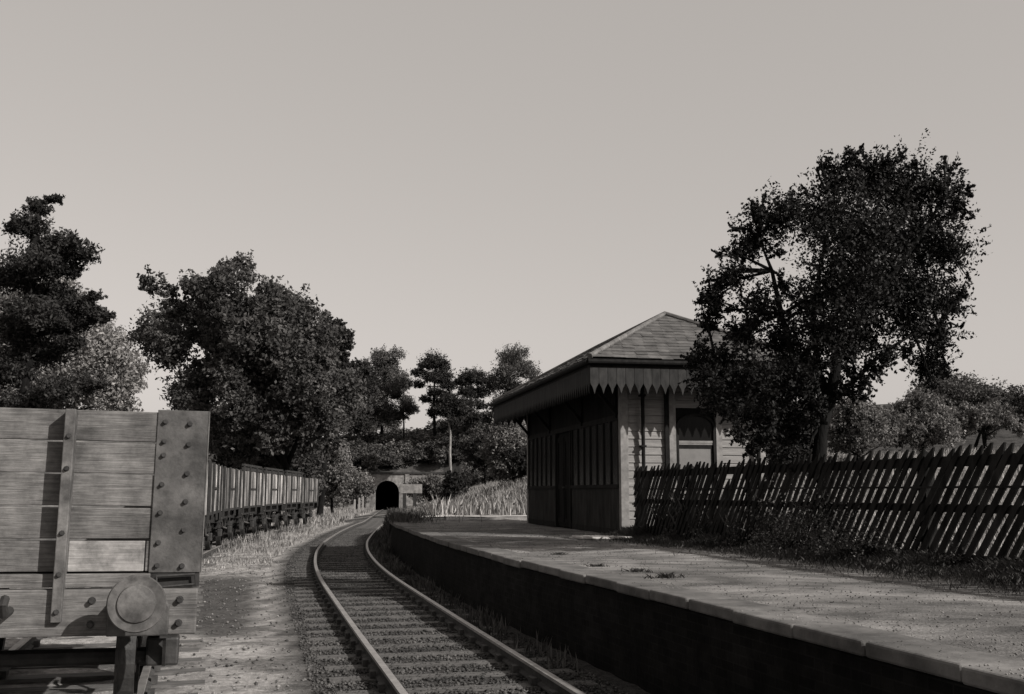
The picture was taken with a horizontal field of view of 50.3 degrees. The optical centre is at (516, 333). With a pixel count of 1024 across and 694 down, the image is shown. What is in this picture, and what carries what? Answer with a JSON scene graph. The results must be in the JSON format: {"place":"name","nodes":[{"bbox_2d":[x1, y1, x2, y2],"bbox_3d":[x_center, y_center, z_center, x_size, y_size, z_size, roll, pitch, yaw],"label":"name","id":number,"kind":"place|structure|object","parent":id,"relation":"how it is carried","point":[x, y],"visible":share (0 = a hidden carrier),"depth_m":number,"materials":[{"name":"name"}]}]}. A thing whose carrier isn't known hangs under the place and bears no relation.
{"place":"outdoors","nodes":[
{"label":"outdoors","id":0,"kind":"place"},
{"bbox_2d":[428,515,526,516],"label":"footpath","id":1,"kind":"structure","parent":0,"point":[478,516],"depth_m":42.83,"materials":[{"name":"stone"}]},
{"bbox_2d":[0,404,1023,693],"bbox_3d":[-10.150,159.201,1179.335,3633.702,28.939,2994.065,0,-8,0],"label":"ground","id":2,"kind":"structure","parent":0,"point":[264,666],"depth_m":14.37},
{"bbox_2d":[0,192,116,408],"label":"cedar tree","id":3,"kind":"object","parent":2,"relation":"on","point":[31,318],"visible":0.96,"depth_m":46.15,"materials":[{"name":"black plant"}]},
{"bbox_2d":[0,276,158,411],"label":"broadleaf tree","id":4,"kind":"object","parent":2,"relation":"on","point":[102,352],"visible":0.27,"depth_m":101.57,"materials":[{"name":"grey plant"}]},
{"bbox_2d":[0,513,385,693],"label":"railway track","id":5,"kind":"structure","parent":2,"relation":"on","point":[148,683],"depth_m":11.46,"materials":[{"name":"metal"}]},
{"bbox_2d":[0,407,209,693],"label":"goods wagon","id":6,"kind":"object","parent":5,"relation":"on","point":[116,500],"visible":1,"depth_m":7.70,"materials":[{"name":"grey wood"}]},
{"bbox_2d":[203,461,222,545],"bbox_3d":[-9.176,4.649,28.526,2.514,2.527,5.948,2,-8,-12],"label":"goods wagon","id":7,"kind":"object","parent":5,"relation":"on","point":[213,503],"visible":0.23,"depth_m":28.62,"materials":[{"name":"grey wood"}]},
{"bbox_2d":[204,466,241,550],"bbox_3d":[-10.233,5.489,34.339,2.514,2.527,5.948,1,-8,-9],"label":"goods wagon","id":8,"kind":"object","parent":5,"relation":"on","point":[231,493],"visible":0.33,"depth_m":34.42,"materials":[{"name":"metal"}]},
{"bbox_2d":[213,464,262,540],"bbox_3d":[-10.984,6.228,40.210,2.514,2.745,5.948,1,-8,-6],"label":"goods wagon","id":9,"kind":"object","parent":5,"relation":"on","point":[251,490],"visible":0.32,"depth_m":40.09,"materials":[{"name":"grey wood"}]},
{"bbox_2d":[213,467,283,534],"bbox_3d":[-11.496,7.079,46.105,2.514,2.745,5.948,1,-8,-4],"label":"goods wagon","id":10,"kind":"object","parent":5,"relation":"on","point":[273,491],"visible":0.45,"depth_m":45.84,"materials":[{"name":"wood"}]},
{"bbox_2d":[237,470,302,529],"bbox_3d":[-11.857,7.931,51.996,2.514,2.745,5.948,0,-8,-3],"label":"goods wagon","id":11,"kind":"object","parent":5,"relation":"on","point":[292,496],"visible":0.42,"depth_m":51.65,"materials":[{"name":"wood"}]},
{"bbox_2d":[262,477,318,525],"bbox_3d":[-12.145,8.920,57.867,2.514,2.527,5.948,0,-8,-2],"label":"goods wagon","id":12,"kind":"object","parent":5,"relation":"on","point":[310,489],"visible":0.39,"depth_m":57.56,"materials":[{"name":"wood"}]},
{"bbox_2d":[161,532,322,693],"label":"ballast stones","id":13,"kind":"object","parent":2,"relation":"on","point":[236,661],"visible":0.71,"depth_m":15.59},
{"bbox_2d":[210,451,276,474],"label":"bush","id":14,"kind":"object","parent":2,"relation":"on","point":[219,459],"visible":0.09,"depth_m":72.26,"materials":[{"name":"black plant"}]},
{"bbox_2d":[122,249,373,521],"bbox_3d":[-17.523,3.014,68.283,17.420,18.346,14.033,0,-8,0],"label":"broadleaf tree","id":15,"kind":"object","parent":2,"relation":"on","point":[269,362],"visible":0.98,"depth_m":64.47,"materials":[{"name":"black plant"}]},
{"bbox_2d":[202,520,344,573],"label":"grass","id":16,"kind":"structure","parent":2,"relation":"on","point":[250,539],"depth_m":38.82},
{"bbox_2d":[276,447,329,495],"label":"bush","id":17,"kind":"object","parent":2,"relation":"on","point":[311,467],"visible":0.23,"depth_m":78.68,"materials":[{"name":"grey plant"}]},
{"bbox_2d":[324,496,335,507],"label":"hillside bush","id":18,"kind":"object","parent":2,"relation":"on","point":[326,504],"visible":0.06,"depth_m":172.34,"materials":[{"name":"grey plant"}]},
{"bbox_2d":[318,438,355,512],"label":"bush","id":19,"kind":"object","parent":2,"relation":"on","point":[339,464],"visible":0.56,"depth_m":95.86,"materials":[{"name":"grey plant"}]},
{"bbox_2d":[335,497,345,507],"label":"hillside bush","id":20,"kind":"object","parent":2,"relation":"on","point":[341,499],"visible":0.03,"depth_m":179.13,"materials":[{"name":"grey plant"}]},
{"bbox_2d":[340,432,353,440],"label":"hillside bush","id":21,"kind":"object","parent":2,"relation":"on","point":[346,435],"visible":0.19,"depth_m":218.43,"materials":[{"name":"black plant"}]},
{"bbox_2d":[315,309,380,516],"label":"broadleaf tree","id":22,"kind":"object","parent":2,"relation":"on","point":[361,428],"visible":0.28,"depth_m":83.34,"materials":[{"name":"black plant"}]},
{"bbox_2d":[348,450,357,459],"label":"hillside bush","id":23,"kind":"object","parent":2,"relation":"on","point":[353,453],"visible":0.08,"depth_m":196.77,"materials":[{"name":"grey plant"}]},
{"bbox_2d":[341,466,375,508],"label":"bush","id":24,"kind":"object","parent":2,"relation":"on","point":[361,484],"visible":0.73,"depth_m":147.33,"materials":[{"name":"grey plant"}]},
{"bbox_2d":[349,451,372,468],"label":"hillside bush","id":25,"kind":"object","parent":2,"relation":"on","point":[355,464],"visible":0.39,"depth_m":196.68,"materials":[{"name":"grey plant"}]},
{"bbox_2d":[348,436,374,443],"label":"hillside bush","id":26,"kind":"object","parent":2,"relation":"on","point":[364,440],"visible":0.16,"depth_m":214.53,"materials":[{"name":"black plant"}]},
{"bbox_2d":[347,438,376,449],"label":"hillside bush","id":27,"kind":"object","parent":2,"relation":"on","point":[355,445],"visible":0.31,"depth_m":205.12,"materials":[{"name":"grey plant"}]},
{"bbox_2d":[346,431,383,445],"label":"hillside bush","id":28,"kind":"object","parent":2,"relation":"on","point":[368,436],"visible":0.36,"depth_m":215.91,"materials":[{"name":"black plant"}]},
{"bbox_2d":[355,356,382,443],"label":"scots pine","id":29,"kind":"object","parent":2,"relation":"on","point":[366,363],"visible":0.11,"depth_m":209.05,"materials":[{"name":"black plant"}]},
{"bbox_2d":[361,448,386,456],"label":"hillside bush","id":30,"kind":"object","parent":2,"relation":"on","point":[382,453],"visible":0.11,"depth_m":199.18,"materials":[{"name":"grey plant"}]},
{"bbox_2d":[353,442,404,455],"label":"hillside bush","id":31,"kind":"object","parent":2,"relation":"on","point":[366,449],"visible":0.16,"depth_m":200.42,"materials":[{"name":"grey plant"}]},
{"bbox_2d":[356,450,402,471],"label":"hillside bush","id":32,"kind":"object","parent":2,"relation":"on","point":[370,461],"visible":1,"depth_m":195.14,"materials":[{"name":"grey plant"}]},
{"bbox_2d":[367,412,402,432],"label":"hilltop tree","id":33,"kind":"object","parent":2,"relation":"on","point":[374,429],"visible":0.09,"depth_m":298.17,"materials":[{"name":"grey plant"}]},
{"bbox_2d":[374,441,399,452],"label":"hillside bush","id":34,"kind":"object","parent":2,"relation":"on","point":[393,451],"visible":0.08,"depth_m":201.46,"materials":[{"name":"grey plant"}]},
{"bbox_2d":[375,440,403,452],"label":"hillside bush","id":35,"kind":"object","parent":2,"relation":"on","point":[388,447],"visible":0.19,"depth_m":203.17,"materials":[{"name":"grey plant"}]},
{"bbox_2d":[371,433,408,444],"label":"hillside bush","id":36,"kind":"object","parent":2,"relation":"on","point":[384,437],"visible":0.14,"depth_m":210.13,"materials":[{"name":"black plant"}]},
{"bbox_2d":[365,343,417,445],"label":"scots pine","id":37,"kind":"object","parent":2,"relation":"on","point":[384,362],"visible":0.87,"depth_m":212.16,"materials":[{"name":"black plant"}]},
{"bbox_2d":[374,428,408,437],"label":"hillside bush","id":38,"kind":"object","parent":2,"relation":"on","point":[375,433],"visible":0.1,"depth_m":221.77,"materials":[{"name":"grey plant"}]},
{"bbox_2d":[260,490,526,526],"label":"grass","id":39,"kind":"structure","parent":2,"relation":"on","point":[340,515],"depth_m":81.97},
{"bbox_2d":[344,472,445,509],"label":"tunnel portal","id":40,"kind":"object","parent":2,"relation":"on","point":[387,494],"visible":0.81,"depth_m":194.26,"materials":[{"name":"stone"}]},
{"bbox_2d":[376,450,413,468],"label":"hillside bush","id":41,"kind":"object","parent":2,"relation":"on","point":[407,463],"visible":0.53,"depth_m":197.65,"materials":[{"name":"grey plant"}]},
{"bbox_2d":[385,437,415,452],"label":"hillside bush","id":42,"kind":"object","parent":2,"relation":"on","point":[405,444],"visible":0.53,"depth_m":201.89,"materials":[{"name":"grey plant"}]},
{"bbox_2d":[390,372,419,438],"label":"scots pine","id":43,"kind":"object","parent":2,"relation":"on","point":[410,408],"visible":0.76,"depth_m":213.25,"materials":[{"name":"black plant"}]},
{"bbox_2d":[401,432,416,443],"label":"hillside bush","id":44,"kind":"object","parent":2,"relation":"on","point":[412,441],"visible":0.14,"depth_m":207.87,"materials":[{"name":"black plant"}]},
{"bbox_2d":[388,425,430,436],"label":"hillside bush","id":45,"kind":"object","parent":2,"relation":"on","point":[394,430],"visible":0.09,"depth_m":219.23,"materials":[{"name":"grey plant"}]},
{"bbox_2d":[400,483,421,508],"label":"sign","id":46,"kind":"object","parent":2,"relation":"on","point":[413,488],"visible":0.76,"depth_m":148.41,"materials":[{"name":"wood"}]},
{"bbox_2d":[403,447,428,460],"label":"hillside bush","id":47,"kind":"object","parent":2,"relation":"on","point":[421,452],"visible":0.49,"depth_m":198.55,"materials":[{"name":"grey plant"}]},
{"bbox_2d":[405,425,426,435],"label":"hillside bush","id":48,"kind":"object","parent":2,"relation":"on","point":[414,430],"visible":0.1,"depth_m":217.28,"materials":[{"name":"black plant"}]},
{"bbox_2d":[402,449,437,464],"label":"hillside bush","id":49,"kind":"object","parent":2,"relation":"on","point":[411,457],"visible":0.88,"depth_m":197.72,"materials":[{"name":"grey plant"}]},
{"bbox_2d":[414,429,432,441],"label":"hillside bush","id":50,"kind":"object","parent":2,"relation":"on","point":[423,434],"visible":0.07,"depth_m":207.70,"materials":[{"name":"black plant"}]},
{"bbox_2d":[410,428,438,436],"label":"hillside bush","id":51,"kind":"object","parent":2,"relation":"on","point":[421,430],"visible":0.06,"depth_m":213.21,"materials":[{"name":"black plant"}]},
{"bbox_2d":[406,473,443,502],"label":"bush","id":52,"kind":"object","parent":2,"relation":"on","point":[429,483],"visible":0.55,"depth_m":164.06,"materials":[{"name":"grey plant"}]},
{"bbox_2d":[410,431,445,448],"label":"hillside bush","id":53,"kind":"object","parent":2,"relation":"on","point":[426,438],"visible":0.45,"depth_m":204.04,"materials":[{"name":"black plant"}]},
{"bbox_2d":[376,507,481,554],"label":"weeds","id":54,"kind":"object","parent":2,"relation":"on","point":[394,515],"visible":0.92,"depth_m":35.71,"materials":[{"name":"black plant"}]},
{"bbox_2d":[417,439,442,458],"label":"hillside bush","id":55,"kind":"object","parent":2,"relation":"on","point":[429,446],"visible":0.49,"depth_m":199.49,"materials":[{"name":"grey plant"}]},
{"bbox_2d":[409,348,457,440],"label":"scots pine","id":56,"kind":"object","parent":2,"relation":"on","point":[437,365],"visible":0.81,"depth_m":205.25,"materials":[{"name":"black plant"}]},
{"bbox_2d":[425,419,445,429],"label":"hillside bush","id":57,"kind":"object","parent":2,"relation":"on","point":[430,426],"visible":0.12,"depth_m":219.18,"materials":[{"name":"grey plant"}]},
{"bbox_2d":[429,427,443,433],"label":"hillside bush","id":58,"kind":"object","parent":2,"relation":"on","point":[437,431],"visible":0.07,"depth_m":208.15,"materials":[{"name":"black plant"}]},
{"bbox_2d":[427,417,446,427],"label":"hillside bush","id":59,"kind":"object","parent":2,"relation":"on","point":[438,421],"visible":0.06,"depth_m":221.30,"materials":[{"name":"grey plant"}]},
{"bbox_2d":[429,432,454,445],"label":"hillside bush","id":60,"kind":"object","parent":2,"relation":"on","point":[440,437],"visible":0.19,"depth_m":202.84,"materials":[{"name":"black plant"}]},
{"bbox_2d":[292,508,598,693],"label":"railway track","id":61,"kind":"structure","parent":2,"relation":"on","point":[532,672],"depth_m":14.00,"materials":[{"name":"metal"}]},
{"bbox_2d":[437,444,455,453],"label":"hillside bush","id":62,"kind":"object","parent":2,"relation":"on","point":[452,449],"visible":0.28,"depth_m":196.90,"materials":[{"name":"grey plant"}]},
{"bbox_2d":[439,421,454,432],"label":"hillside bush","id":63,"kind":"object","parent":2,"relation":"on","point":[444,425],"visible":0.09,"depth_m":208.47,"materials":[{"name":"black plant"}]},
{"bbox_2d":[432,446,468,464],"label":"hillside bush","id":64,"kind":"object","parent":2,"relation":"on","point":[442,456],"visible":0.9,"depth_m":194.82,"materials":[{"name":"grey plant"}]},
{"bbox_2d":[438,436,462,448],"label":"hillside bush","id":65,"kind":"object","parent":2,"relation":"on","point":[442,442],"visible":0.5,"depth_m":198.44,"materials":[{"name":"grey plant"}]},
{"bbox_2d":[429,392,473,470],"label":"scots pine","id":66,"kind":"object","parent":2,"relation":"on","point":[450,407],"visible":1,"depth_m":184.26,"materials":[{"name":"grey plant"}]},
{"bbox_2d":[442,432,464,444],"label":"hillside bush","id":67,"kind":"object","parent":2,"relation":"on","point":[454,436],"visible":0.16,"depth_m":202.05,"materials":[{"name":"grey plant"}]},
{"bbox_2d":[438,469,471,502],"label":"bush","id":68,"kind":"object","parent":2,"relation":"on","point":[455,482],"visible":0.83,"depth_m":117.89,"materials":[{"name":"grey plant"}]},
{"bbox_2d":[283,528,629,693],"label":"ballast stones","id":69,"kind":"object","parent":2,"relation":"on","point":[336,545],"visible":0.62,"depth_m":14.42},
{"bbox_2d":[452,417,490,433],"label":"hillside bush","id":70,"kind":"object","parent":2,"relation":"on","point":[460,428],"visible":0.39,"depth_m":202.48,"materials":[{"name":"grey plant"}]},
{"bbox_2d":[453,366,491,430],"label":"scots pine","id":71,"kind":"object","parent":2,"relation":"on","point":[470,378],"visible":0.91,"depth_m":199.74,"materials":[{"name":"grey plant"}]},
{"bbox_2d":[460,426,488,437],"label":"hillside bush","id":72,"kind":"object","parent":2,"relation":"on","point":[474,431],"visible":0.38,"depth_m":197.92,"materials":[{"name":"grey plant"}]},
{"bbox_2d":[371,523,578,671],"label":"weeds","id":73,"kind":"object","parent":2,"relation":"on","point":[409,581],"visible":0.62,"depth_m":16.60,"materials":[{"name":"grey plant"}]},
{"bbox_2d":[458,433,491,449],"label":"hillside bush","id":74,"kind":"object","parent":2,"relation":"on","point":[465,439],"visible":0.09,"depth_m":195.31,"materials":[{"name":"grey plant"}]},
{"bbox_2d":[461,429,490,484],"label":"tree","id":75,"kind":"object","parent":2,"relation":"on","point":[472,458],"visible":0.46,"depth_m":128.06,"materials":[{"name":"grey plant"}]},
{"bbox_2d":[458,463,496,485],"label":"hillside bush","id":76,"kind":"object","parent":2,"relation":"on","point":[477,476],"visible":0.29,"depth_m":158.71,"materials":[{"name":"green plant"}]},
{"bbox_2d":[482,415,490,424],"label":"hillside bush","id":77,"kind":"object","parent":2,"relation":"on","point":[486,420],"visible":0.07,"depth_m":205.30,"materials":[{"name":"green plant"}]},
{"bbox_2d":[482,424,495,431],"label":"hillside bush","id":78,"kind":"object","parent":2,"relation":"on","point":[486,426],"visible":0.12,"depth_m":199.33,"materials":[{"name":"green plant"}]},
{"bbox_2d":[475,417,526,484],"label":"bush","id":79,"kind":"object","parent":2,"relation":"on","point":[500,440],"visible":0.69,"depth_m":89.73,"materials":[{"name":"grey plant"}]},
{"bbox_2d":[480,342,542,422],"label":"scots pine","id":80,"kind":"object","parent":2,"relation":"on","point":[520,367],"visible":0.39,"depth_m":202.26,"materials":[{"name":"grey plant"}]},
{"bbox_2d":[504,444,526,479],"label":"bush","id":81,"kind":"object","parent":2,"relation":"on","point":[516,464],"visible":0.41,"depth_m":78.28,"materials":[{"name":"grey plant"}]},
{"bbox_2d":[406,447,965,515],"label":"grass","id":82,"kind":"structure","parent":2,"relation":"on","point":[472,504],"depth_m":49.27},
{"bbox_2d":[389,520,1023,693],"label":"station platform","id":83,"kind":"structure","parent":2,"relation":"on","point":[656,638],"depth_m":10.27,"materials":[{"name":"brick"}]},
{"bbox_2d":[585,564,609,566],"bbox_3d":[0.978,2.960,13.920,0.377,0.063,0.255,5,-10,-30],"label":"weed tuft","id":84,"kind":"object","parent":83,"relation":"on","point":[595,565],"visible":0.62,"depth_m":13.92,"materials":[{"name":"grey plant"}]},
{"bbox_2d":[572,535,630,539],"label":"stone slab","id":85,"kind":"structure","parent":83,"relation":"on","point":[582,537],"depth_m":21.93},
{"bbox_2d":[619,567,652,572],"bbox_3d":[1.423,2.820,12.987,0.403,0.073,0.322,0,-8,0],"label":"weed tuft","id":86,"kind":"object","parent":83,"relation":"on","point":[638,570],"visible":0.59,"depth_m":12.96,"materials":[{"name":"grey plant"}]},
{"bbox_2d":[490,311,824,532],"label":"station building","id":87,"kind":"structure","parent":83,"relation":"on","point":[604,420],"depth_m":24.23,"materials":[{"name":"grey wood"}]},
{"bbox_2d":[528,434,554,485],"bbox_3d":[0.731,3.699,31.543,0.078,1.400,3.720,2,-8,-11],"label":"screen window","id":88,"kind":"structure","parent":87,"relation":"in","point":[541,451],"depth_m":31.47,"materials":[{"name":"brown wood"}]},
{"bbox_2d":[557,436,564,526],"bbox_3d":[1.189,3.946,29.158,0.090,2.370,0.770,2,-8,-11],"label":"door","id":89,"kind":"structure","parent":87,"relation":"in","point":[560,441],"depth_m":29.19,"materials":[{"name":"brown wood"}]},
{"bbox_2d":[563,435,569,526],"bbox_3d":[1.343,3.832,28.371,0.090,2.370,0.770,2,-8,-11],"label":"door","id":90,"kind":"structure","parent":87,"relation":"in","point":[566,439],"depth_m":28.52,"materials":[{"name":"brown wood"}]},
{"bbox_2d":[571,420,618,484],"bbox_3d":[1.841,2.882,25.883,0.078,1.400,4.270,2,-8,-11],"label":"screen window","id":91,"kind":"structure","parent":87,"relation":"in","point":[594,449],"depth_m":25.68,"materials":[{"name":"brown wood"}]},
{"bbox_2d":[676,414,716,493],"bbox_3d":[3.947,2.624,23.920,1.040,1.747,0.150,2,-8,-11],"label":"window","id":92,"kind":"structure","parent":87,"relation":"in","point":[695,434],"depth_m":23.99,"materials":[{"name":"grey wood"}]},
{"bbox_2d":[643,571,684,578],"bbox_3d":[1.619,2.669,12.016,0.499,0.094,0.392,-2,-8,13],"label":"weed tuft","id":93,"kind":"object","parent":83,"relation":"on","point":[662,575],"visible":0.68,"depth_m":12.01,"materials":[{"name":"grey plant"}]},
{"bbox_2d":[400,523,1023,678],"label":"gravel","id":94,"kind":"structure","parent":83,"relation":"on","point":[937,626],"depth_m":10.82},
{"bbox_2d":[539,525,1023,602],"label":"weeds","id":95,"kind":"object","parent":83,"relation":"on","point":[1005,571],"visible":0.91,"depth_m":13.65,"materials":[{"name":"grey plant"}]},
{"bbox_2d":[633,442,1023,566],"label":"paling fence","id":96,"kind":"object","parent":83,"relation":"on","point":[924,465],"visible":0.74,"depth_m":14.73,"materials":[{"name":"brown wood"}]},
{"bbox_2d":[661,474,976,569],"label":"brambles","id":97,"kind":"object","parent":96,"relation":"attached to","point":[735,537],"visible":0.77,"depth_m":15.41,"materials":[{"name":"black plant"}]},
{"bbox_2d":[649,493,857,544],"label":"weeds","id":98,"kind":"object","parent":2,"relation":"on","point":[680,507],"visible":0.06,"depth_m":19.94,"materials":[{"name":"grey plant"}]},
{"bbox_2d":[764,400,835,490],"bbox_3d":[12.049,5.077,47.769,4.359,4.961,3.595,2,-9,-16],"label":"bush","id":99,"kind":"object","parent":2,"relation":"on","point":[772,437],"visible":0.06,"depth_m":47.11,"materials":[{"name":"black plant"}]},
{"bbox_2d":[677,128,992,478],"bbox_3d":[5.223,-0.471,17.656,5.235,5.634,4.114,8,-11,-44],"label":"hedgerow tree","id":100,"kind":"object","parent":2,"relation":"on","point":[872,283],"visible":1,"depth_m":17.21,"materials":[{"name":"black plant"}]},
{"bbox_2d":[827,397,909,473],"bbox_3d":[16.386,5.022,51.871,4.123,4.488,4.685,-4,-9,26],"label":"bush","id":101,"kind":"object","parent":2,"relation":"on","point":[861,429],"visible":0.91,"depth_m":50.89,"materials":[{"name":"grey plant"}]},
{"bbox_2d":[767,446,1023,557],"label":"grass","id":102,"kind":"structure","parent":2,"relation":"on","point":[945,453],"depth_m":26.52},
{"bbox_2d":[881,388,966,451],"bbox_3d":[22.338,5.015,59.914,5.150,3.937,5.377,0,-8,0],"label":"bush","id":103,"kind":"object","parent":2,"relation":"on","point":[928,421],"visible":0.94,"depth_m":58.51,"materials":[{"name":"grey plant"}]},
{"bbox_2d":[899,367,1023,450],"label":"bush","id":104,"kind":"object","parent":2,"relation":"on","point":[953,392],"visible":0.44,"depth_m":76.16,"materials":[{"name":"grey plant"}]},
{"bbox_2d":[950,400,1023,450],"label":"bush","id":105,"kind":"object","parent":2,"relation":"on","point":[982,419],"visible":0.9,"depth_m":64.72,"materials":[{"name":"grey plant"}]},
{"bbox_2d":[0,0,1023,436],"label":"sky","id":106,"kind":"structure","parent":0,"point":[464,180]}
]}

